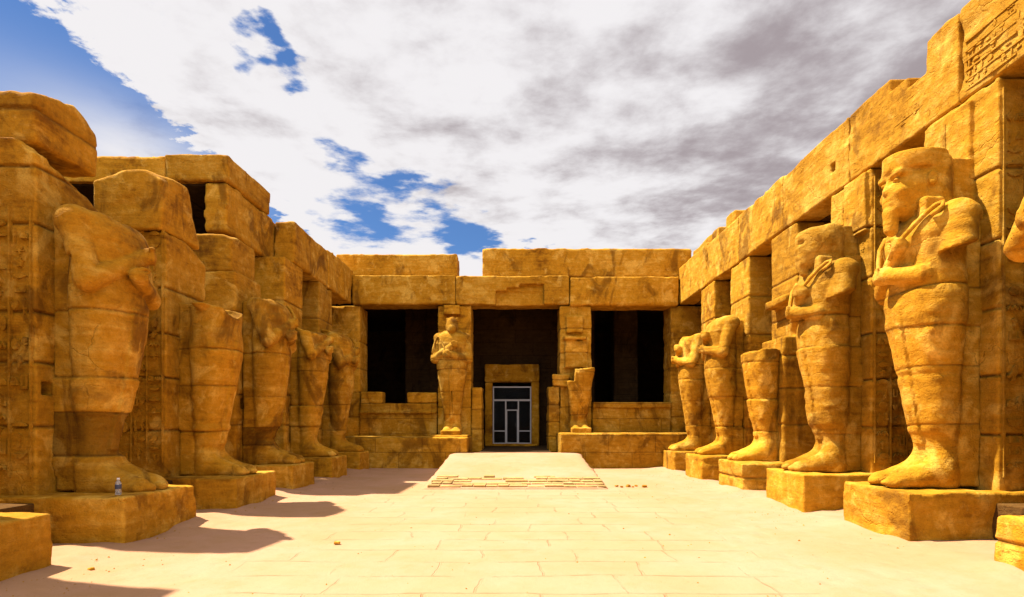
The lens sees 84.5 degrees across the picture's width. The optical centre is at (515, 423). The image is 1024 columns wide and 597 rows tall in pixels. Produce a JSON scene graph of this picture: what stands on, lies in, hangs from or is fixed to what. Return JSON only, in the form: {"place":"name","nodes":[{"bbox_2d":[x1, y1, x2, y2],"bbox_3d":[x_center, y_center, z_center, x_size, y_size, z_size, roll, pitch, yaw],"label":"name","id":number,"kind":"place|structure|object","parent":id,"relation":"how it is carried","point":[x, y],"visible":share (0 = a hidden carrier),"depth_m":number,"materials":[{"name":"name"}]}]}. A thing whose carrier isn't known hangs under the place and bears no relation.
{"place":"outdoors","nodes":[
{"label":"outdoors","id":0,"kind":"place"},
{"bbox_2d":[0,480,172,512],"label":"portico floor","id":1,"kind":"structure","parent":0,"point":[15,507],"depth_m":7.38,"materials":[{"name":"stone"}]},
{"bbox_2d":[0,512,52,580],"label":"plinth","id":2,"kind":"structure","parent":1,"relation":"on","point":[26,544],"depth_m":6.05,"materials":[{"name":"stone"}]},
{"bbox_2d":[0,137,97,494],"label":"pillar","id":3,"kind":"structure","parent":1,"relation":"on","point":[36,188],"depth_m":7.82,"materials":[{"name":"stone"}]},
{"bbox_2d":[0,90,96,177],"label":"stone block","id":4,"kind":"structure","parent":3,"relation":"on","point":[59,136],"depth_m":8.25,"materials":[{"name":"stone"}]},
{"bbox_2d":[0,484,195,543],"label":"plinth","id":5,"kind":"structure","parent":1,"relation":"on","point":[80,518],"depth_m":7.56,"materials":[{"name":"stone"}]},
{"bbox_2d":[52,204,167,492],"bbox_3d":[-6.029,-1.046,8.429,1.387,4.174,1.474,0,0,41],"label":"osiride statue","id":6,"kind":"object","parent":5,"relation":"on","point":[107,298],"visible":0.99,"depth_m":8.10,"materials":[{"name":"stone"}]},
{"bbox_2d":[115,478,121,494],"bbox_3d":[-5.500,0.879,7.800,0.078,0.238,0.078,0,0,0],"label":"water bottle","id":7,"kind":"object","parent":5,"relation":"on","point":[118,487],"visible":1,"depth_m":7.78,"materials":[{"name":"clear plastic"}]},
{"bbox_2d":[165,471,275,509],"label":"plinth","id":8,"kind":"structure","parent":1,"relation":"on","point":[221,491],"depth_m":10.62,"materials":[{"name":"stone"}]},
{"bbox_2d":[179,302,256,475],"bbox_3d":[-6.048,-0.685,11.450,1.372,3.496,1.275,0,0,38],"label":"osiride statue","id":9,"kind":"object","parent":8,"relation":"on","point":[211,350],"visible":0.98,"depth_m":11.13,"materials":[{"name":"stone"}]},
{"bbox_2d":[203,271,260,461],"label":"pillar","id":10,"kind":"structure","parent":1,"relation":"on","point":[230,290],"depth_m":13.46,"materials":[{"name":"stone"}]},
{"bbox_2d":[193,234,254,281],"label":"stone block","id":11,"kind":"structure","parent":10,"relation":"on","point":[218,252],"depth_m":13.50,"materials":[{"name":"stone"}]},
{"bbox_2d":[255,256,302,451],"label":"pillar","id":12,"kind":"structure","parent":1,"relation":"on","point":[278,279],"depth_m":16.26,"materials":[{"name":"stone"}]},
{"bbox_2d":[204,183,274,256],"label":"stone beam","id":13,"kind":"structure","parent":12,"relation":"on","point":[231,211],"depth_m":14.74,"materials":[{"name":"stone"}]},
{"bbox_2d":[165,154,269,214],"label":"roof slab","id":14,"kind":"structure","parent":13,"relation":"on","point":[193,174],"depth_m":14.20,"materials":[{"name":"stone"}]},
{"bbox_2d":[254,461,314,488],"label":"plinth","id":15,"kind":"structure","parent":1,"relation":"on","point":[293,476],"depth_m":13.32,"materials":[{"name":"stone"}]},
{"bbox_2d":[242,297,304,464],"bbox_3d":[-6.017,-1.025,14.040,1.386,4.115,1.481,0,0,-40],"label":"osiride statue","id":16,"kind":"object","parent":15,"relation":"on","point":[269,335],"visible":0.98,"depth_m":13.72,"materials":[{"name":"stone"}]},
{"bbox_2d":[301,281,331,443],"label":"pillar","id":17,"kind":"structure","parent":1,"relation":"on","point":[316,309],"depth_m":19.11,"materials":[{"name":"stone"}]},
{"bbox_2d":[274,221,327,286],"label":"stone beam","id":18,"kind":"structure","parent":17,"relation":"on","point":[295,243],"depth_m":17.54,"materials":[{"name":"stone"}]},
{"bbox_2d":[326,250,352,303],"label":"stone beam","id":19,"kind":"structure","parent":17,"relation":"on","point":[340,274],"depth_m":21.49,"materials":[{"name":"stone"}]},
{"bbox_2d":[304,455,346,477],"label":"plinth","id":20,"kind":"structure","parent":1,"relation":"on","point":[334,466],"depth_m":16.13,"materials":[{"name":"stone"}]},
{"bbox_2d":[289,327,338,456],"bbox_3d":[-6.027,-0.918,16.880,1.362,3.835,1.454,0,0,-39],"label":"osiride statue","id":21,"kind":"object","parent":20,"relation":"on","point":[311,356],"visible":0.91,"depth_m":16.57,"materials":[{"name":"stone"}]},
{"bbox_2d":[118,229,205,477],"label":"pillar","id":22,"kind":"structure","parent":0,"point":[150,439],"depth_m":10.73,"materials":[{"name":"stone"}]},
{"bbox_2d":[94,169,198,249],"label":"stone block","id":23,"kind":"structure","parent":22,"relation":"on","point":[145,200],"depth_m":10.62,"materials":[{"name":"stone"}]},
{"bbox_2d":[338,451,368,469],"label":"plinth","id":24,"kind":"structure","parent":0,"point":[358,460],"depth_m":19.00,"materials":[{"name":"stone"}]},
{"bbox_2d":[321,329,363,451],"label":"osiride statue","id":25,"kind":"object","parent":24,"relation":"on","point":[345,361],"visible":0.85,"depth_m":19.27,"materials":[{"name":"stone"}]},
{"bbox_2d":[438,305,472,435],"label":"pillar","id":26,"kind":"structure","parent":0,"point":[464,314],"depth_m":23.00,"materials":[{"name":"stone"}]},
{"bbox_2d":[352,275,455,309],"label":"lintel","id":27,"kind":"structure","parent":26,"relation":"on","point":[391,292],"depth_m":22.86,"materials":[{"name":"stone"}]},
{"bbox_2d":[336,254,459,275],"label":"cornice block","id":28,"kind":"structure","parent":27,"relation":"on","point":[401,264],"depth_m":23.20,"materials":[{"name":"stone"}]},
{"bbox_2d":[456,275,568,309],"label":"lintel","id":29,"kind":"structure","parent":26,"relation":"on","point":[511,292],"depth_m":22.87,"materials":[{"name":"stone"}]},
{"bbox_2d":[482,248,691,281],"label":"cornice block","id":30,"kind":"structure","parent":29,"relation":"on","point":[592,263],"depth_m":23.20,"materials":[{"name":"stone"}]},
{"bbox_2d":[0,0,970,275],"label":"sky","id":31,"kind":"structure","parent":0,"point":[463,128],"materials":[{"name":"white"}]},
{"bbox_2d":[0,467,1023,596],"bbox_3d":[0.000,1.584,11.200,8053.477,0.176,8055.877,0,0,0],"label":"ground","id":32,"kind":"structure","parent":0,"point":[563,532],"depth_m":7.21,"materials":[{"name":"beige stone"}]},
{"bbox_2d":[345,436,471,467],"bbox_3d":[-4.255,1.108,22.450,5.018,1.217,3.926,0,0,0],"label":"podium","id":33,"kind":"object","parent":32,"relation":"on","point":[408,452],"visible":0.51,"depth_m":20.50,"materials":[{"name":"stone"}]},
{"bbox_2d":[359,403,437,435],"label":"screen wall","id":34,"kind":"structure","parent":33,"relation":"on","point":[398,419],"depth_m":22.90,"materials":[{"name":"stone"}]},
{"bbox_2d":[361,392,384,402],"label":"stone block","id":35,"kind":"structure","parent":34,"relation":"on","point":[372,397],"depth_m":22.93,"materials":[{"name":"stone"}]},
{"bbox_2d":[407,392,437,402],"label":"stone block","id":36,"kind":"structure","parent":34,"relation":"on","point":[419,397],"depth_m":22.93,"materials":[{"name":"stone"}]},
{"bbox_2d":[430,434,469,436],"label":"plinth","id":37,"kind":"structure","parent":33,"relation":"on","point":[463,435],"depth_m":21.23,"materials":[{"name":"stone"}]},
{"bbox_2d":[430,317,472,434],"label":"osiride statue","id":38,"kind":"object","parent":37,"relation":"on","point":[451,358],"visible":0.98,"depth_m":21.99,"materials":[{"name":"stone"}]},
{"bbox_2d":[420,452,607,489],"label":"ramp","id":39,"kind":"structure","parent":32,"relation":"on","point":[507,471],"depth_m":16.30,"materials":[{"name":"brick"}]},
{"bbox_2d":[556,432,686,467],"bbox_3d":[4.205,1.035,22.451,5.116,1.360,3.927,0,0,0],"label":"podium","id":40,"kind":"object","parent":32,"relation":"on","point":[620,449],"visible":0.56,"depth_m":20.50,"materials":[{"name":"stone"}]},
{"bbox_2d":[552,306,591,431],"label":"pillar","id":41,"kind":"structure","parent":40,"relation":"on","point":[574,325],"depth_m":22.99,"materials":[{"name":"stone"}]},
{"bbox_2d":[568,276,678,310],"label":"lintel","id":42,"kind":"structure","parent":41,"relation":"on","point":[651,293],"depth_m":22.85,"materials":[{"name":"stone"}]},
{"bbox_2d":[567,367,594,432],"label":"osiride statue","id":43,"kind":"object","parent":40,"relation":"on","point":[579,386],"visible":0.91,"depth_m":22.20,"materials":[{"name":"stone"}]},
{"bbox_2d":[591,402,671,431],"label":"screen wall","id":44,"kind":"structure","parent":40,"relation":"on","point":[631,416],"depth_m":22.90,"materials":[{"name":"stone"}]},
{"bbox_2d":[479,445,549,452],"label":"hall floor","id":45,"kind":"structure","parent":0,"point":[514,449],"depth_m":22.99,"materials":[{"name":"stone"}]},
{"bbox_2d":[332,306,367,435],"bbox_3d":[-7.184,-1.826,23.640,1.667,5.967,1.250,0,0,0],"label":"pilaster","id":46,"kind":"object","parent":45,"relation":"on","point":[350,321],"visible":0.3,"depth_m":23.04,"materials":[{"name":"stone"}]},
{"bbox_2d":[405,309,429,402],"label":"pillar","id":47,"kind":"structure","parent":45,"relation":"on","point":[417,350],"depth_m":28.00,"materials":[{"name":"stone"}]},
{"bbox_2d":[471,387,483,452],"bbox_3d":[-1.579,-0.130,23.551,0.468,2.690,1.326,0,0,0],"label":"jamb","id":48,"kind":"object","parent":45,"relation":"on","point":[477,423],"visible":0.96,"depth_m":22.91,"materials":[{"name":"stone"}]},
{"bbox_2d":[485,364,538,445],"bbox_3d":[-0.160,-0.845,26.750,2.584,3.871,1.216,0,0,0],"label":"stone portal","id":49,"kind":"object","parent":45,"relation":"on","point":[514,373],"visible":0.94,"depth_m":26.50,"materials":[{"name":"stone"}]},
{"bbox_2d":[493,386,530,443],"bbox_3d":[-0.160,-0.380,26.770,1.830,2.720,0.100,0,0,0],"label":"glazed door","id":50,"kind":"structure","parent":49,"relation":"in","point":[511,414],"depth_m":26.78,"materials":[{"name":"grey paint"}]},
{"bbox_2d":[506,410,517,443],"bbox_3d":[-0.160,0.165,26.765,0.536,1.610,0.090,0,0,0],"label":"door leaf","id":51,"kind":"structure","parent":50,"relation":"in","point":[506,410],"depth_m":26.76,"materials":[{"name":"grey paint"}]},
{"bbox_2d":[430,309,594,444],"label":"hall wall","id":52,"kind":"structure","parent":45,"relation":"on","point":[513,336],"depth_m":27.32,"materials":[{"name":"stone"}]},
{"bbox_2d":[366,332,663,402],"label":"hall wall","id":53,"kind":"structure","parent":45,"relation":"on","point":[386,363],"depth_m":35.40,"materials":[{"name":"stone"}]},
{"bbox_2d":[332,282,700,331],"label":"hall ceiling","id":54,"kind":"structure","parent":53,"relation":"on","point":[384,320],"depth_m":31.57,"materials":[{"name":"stone"}]},
{"bbox_2d":[546,386,559,451],"bbox_3d":[1.570,-0.150,23.558,0.492,2.708,1.336,0,0,0],"label":"jamb","id":55,"kind":"object","parent":45,"relation":"on","point":[552,423],"visible":0.91,"depth_m":22.91,"materials":[{"name":"stone"}]},
{"bbox_2d":[610,310,637,401],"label":"pillar","id":56,"kind":"structure","parent":45,"relation":"on","point":[623,358],"depth_m":28.00,"materials":[{"name":"stone"}]},
{"bbox_2d":[663,306,701,431],"bbox_3d":[7.181,-1.828,23.639,1.664,5.971,1.244,0,0,0],"label":"pilaster","id":57,"kind":"object","parent":45,"relation":"on","point":[680,322],"visible":0.33,"depth_m":23.04,"materials":[{"name":"stone"}]},
{"bbox_2d":[726,210,744,227],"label":"stone block","id":58,"kind":"structure","parent":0,"point":[732,216],"depth_m":19.04,"materials":[{"name":"stone"}]},
{"bbox_2d":[992,503,1023,539],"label":"portico floor","id":59,"kind":"structure","parent":0,"point":[1015,509],"depth_m":7.44,"materials":[{"name":"stone"}]},
{"bbox_2d":[663,450,693,470],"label":"plinth","id":60,"kind":"structure","parent":59,"relation":"on","point":[673,460],"depth_m":18.76,"materials":[{"name":"stone"}]},
{"bbox_2d":[668,333,711,450],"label":"osiride statue","id":61,"kind":"object","parent":60,"relation":"on","point":[687,360],"visible":0.77,"depth_m":19.24,"materials":[{"name":"stone"}]},
{"bbox_2d":[685,453,727,480],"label":"plinth","id":62,"kind":"structure","parent":59,"relation":"on","point":[698,466],"depth_m":16.05,"materials":[{"name":"stone"}]},
{"bbox_2d":[694,315,743,454],"bbox_3d":[6.076,-1.104,16.825,1.370,4.102,1.482,0,0,-39],"label":"osiride statue","id":63,"kind":"object","parent":62,"relation":"on","point":[721,348],"visible":0.96,"depth_m":16.48,"materials":[{"name":"stone"}]},
{"bbox_2d":[701,281,731,442],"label":"pillar","id":64,"kind":"structure","parent":59,"relation":"on","point":[716,301],"depth_m":19.01,"materials":[{"name":"stone"}]},
{"bbox_2d":[679,242,709,304],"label":"stone beam","id":65,"kind":"structure","parent":64,"relation":"on","point":[693,284],"depth_m":21.23,"materials":[{"name":"stone"}]},
{"bbox_2d":[693,227,725,254],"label":"roof slab","id":66,"kind":"structure","parent":65,"relation":"on","point":[715,233],"depth_m":20.96,"materials":[{"name":"stone"}]},
{"bbox_2d":[730,256,772,447],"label":"pillar","id":67,"kind":"structure","parent":59,"relation":"on","point":[751,288],"depth_m":16.20,"materials":[{"name":"stone"}]},
{"bbox_2d":[707,217,740,283],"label":"stone beam","id":68,"kind":"structure","parent":67,"relation":"on","point":[723,253],"depth_m":18.17,"materials":[{"name":"stone"}]},
{"bbox_2d":[739,176,785,261],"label":"stone beam","id":69,"kind":"structure","parent":67,"relation":"on","point":[761,226],"depth_m":15.34,"materials":[{"name":"stone"}]},
{"bbox_2d":[719,459,783,489],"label":"plinth","id":70,"kind":"structure","parent":59,"relation":"on","point":[747,475],"depth_m":13.23,"materials":[{"name":"stone"}]},
{"bbox_2d":[727,348,779,460],"bbox_3d":[6.043,-0.444,14.078,1.381,2.827,1.144,0,0,0],"label":"osiride statue","id":71,"kind":"object","parent":70,"relation":"on","point":[760,368],"visible":0.7,"depth_m":13.71,"materials":[{"name":"stone"}]},
{"bbox_2d":[762,222,830,461],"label":"pillar","id":72,"kind":"structure","parent":59,"relation":"on","point":[796,437],"depth_m":13.48,"materials":[{"name":"stone"}]},
{"bbox_2d":[766,468,871,512],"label":"plinth","id":73,"kind":"structure","parent":59,"relation":"on","point":[804,492],"depth_m":10.35,"materials":[{"name":"stone"}]},
{"bbox_2d":[781,223,863,472],"bbox_3d":[6.106,-1.475,11.225,1.443,4.882,1.364,0,0,45],"label":"osiride statue","id":74,"kind":"object","parent":73,"relation":"on","point":[823,314],"visible":0.99,"depth_m":10.89,"materials":[{"name":"stone"}]},
{"bbox_2d":[831,168,912,472],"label":"pillar","id":75,"kind":"structure","parent":59,"relation":"on","point":[886,441],"depth_m":10.62,"materials":[{"name":"stone"}]},
{"bbox_2d":[783,117,851,228],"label":"stone beam","id":76,"kind":"structure","parent":75,"relation":"on","point":[817,177],"depth_m":12.50,"materials":[{"name":"stone"}]},
{"bbox_2d":[819,215,830,221],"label":"ceiling","id":77,"kind":"structure","parent":75,"relation":"on","point":[827,219],"depth_m":13.39,"materials":[{"name":"stone"}]},
{"bbox_2d":[843,481,1023,540],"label":"plinth","id":78,"kind":"structure","parent":59,"relation":"on","point":[922,514],"depth_m":7.61,"materials":[{"name":"stone"}]},
{"bbox_2d":[868,146,982,487],"bbox_3d":[6.102,-1.519,8.422,1.374,4.936,1.378,0,0,40],"label":"osiride statue","id":79,"kind":"object","parent":78,"relation":"on","point":[926,284],"visible":1,"depth_m":8.11,"materials":[{"name":"stone"}]},
{"bbox_2d":[924,78,1023,491],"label":"pillar","id":80,"kind":"structure","parent":59,"relation":"on","point":[983,128],"depth_m":7.83,"materials":[{"name":"stone"}]},
{"bbox_2d":[849,14,964,180],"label":"stone beam","id":81,"kind":"structure","parent":80,"relation":"on","point":[889,118],"depth_m":9.60,"materials":[{"name":"stone"}]},
{"bbox_2d":[959,0,1023,102],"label":"stone beam","id":82,"kind":"structure","parent":80,"relation":"on","point":[993,47],"depth_m":7.93,"materials":[{"name":"stone"}]},
{"bbox_2d":[994,515,1023,570],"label":"plinth","id":83,"kind":"structure","parent":59,"relation":"on","point":[1009,544],"depth_m":6.02,"materials":[{"name":"stone"}]},
{"bbox_2d":[1003,197,1023,262],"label":"osiride statue","id":84,"kind":"object","parent":83,"relation":"on","point":[1013,249],"visible":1,"depth_m":6.30,"materials":[{"name":"stone"}]},
{"bbox_3d":[-12.253,-2.160,13.250,0.694,7.820,22.500,0,0,0],"label":"portico wall","id":85,"kind":"object","parent":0,"visible":0},
{"bbox_2d":[63,156,204,217],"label":"roof slab","id":86,"kind":"structure","parent":85,"relation":"on","point":[106,166],"depth_m":14.20,"materials":[{"name":"stone"}]}
]}

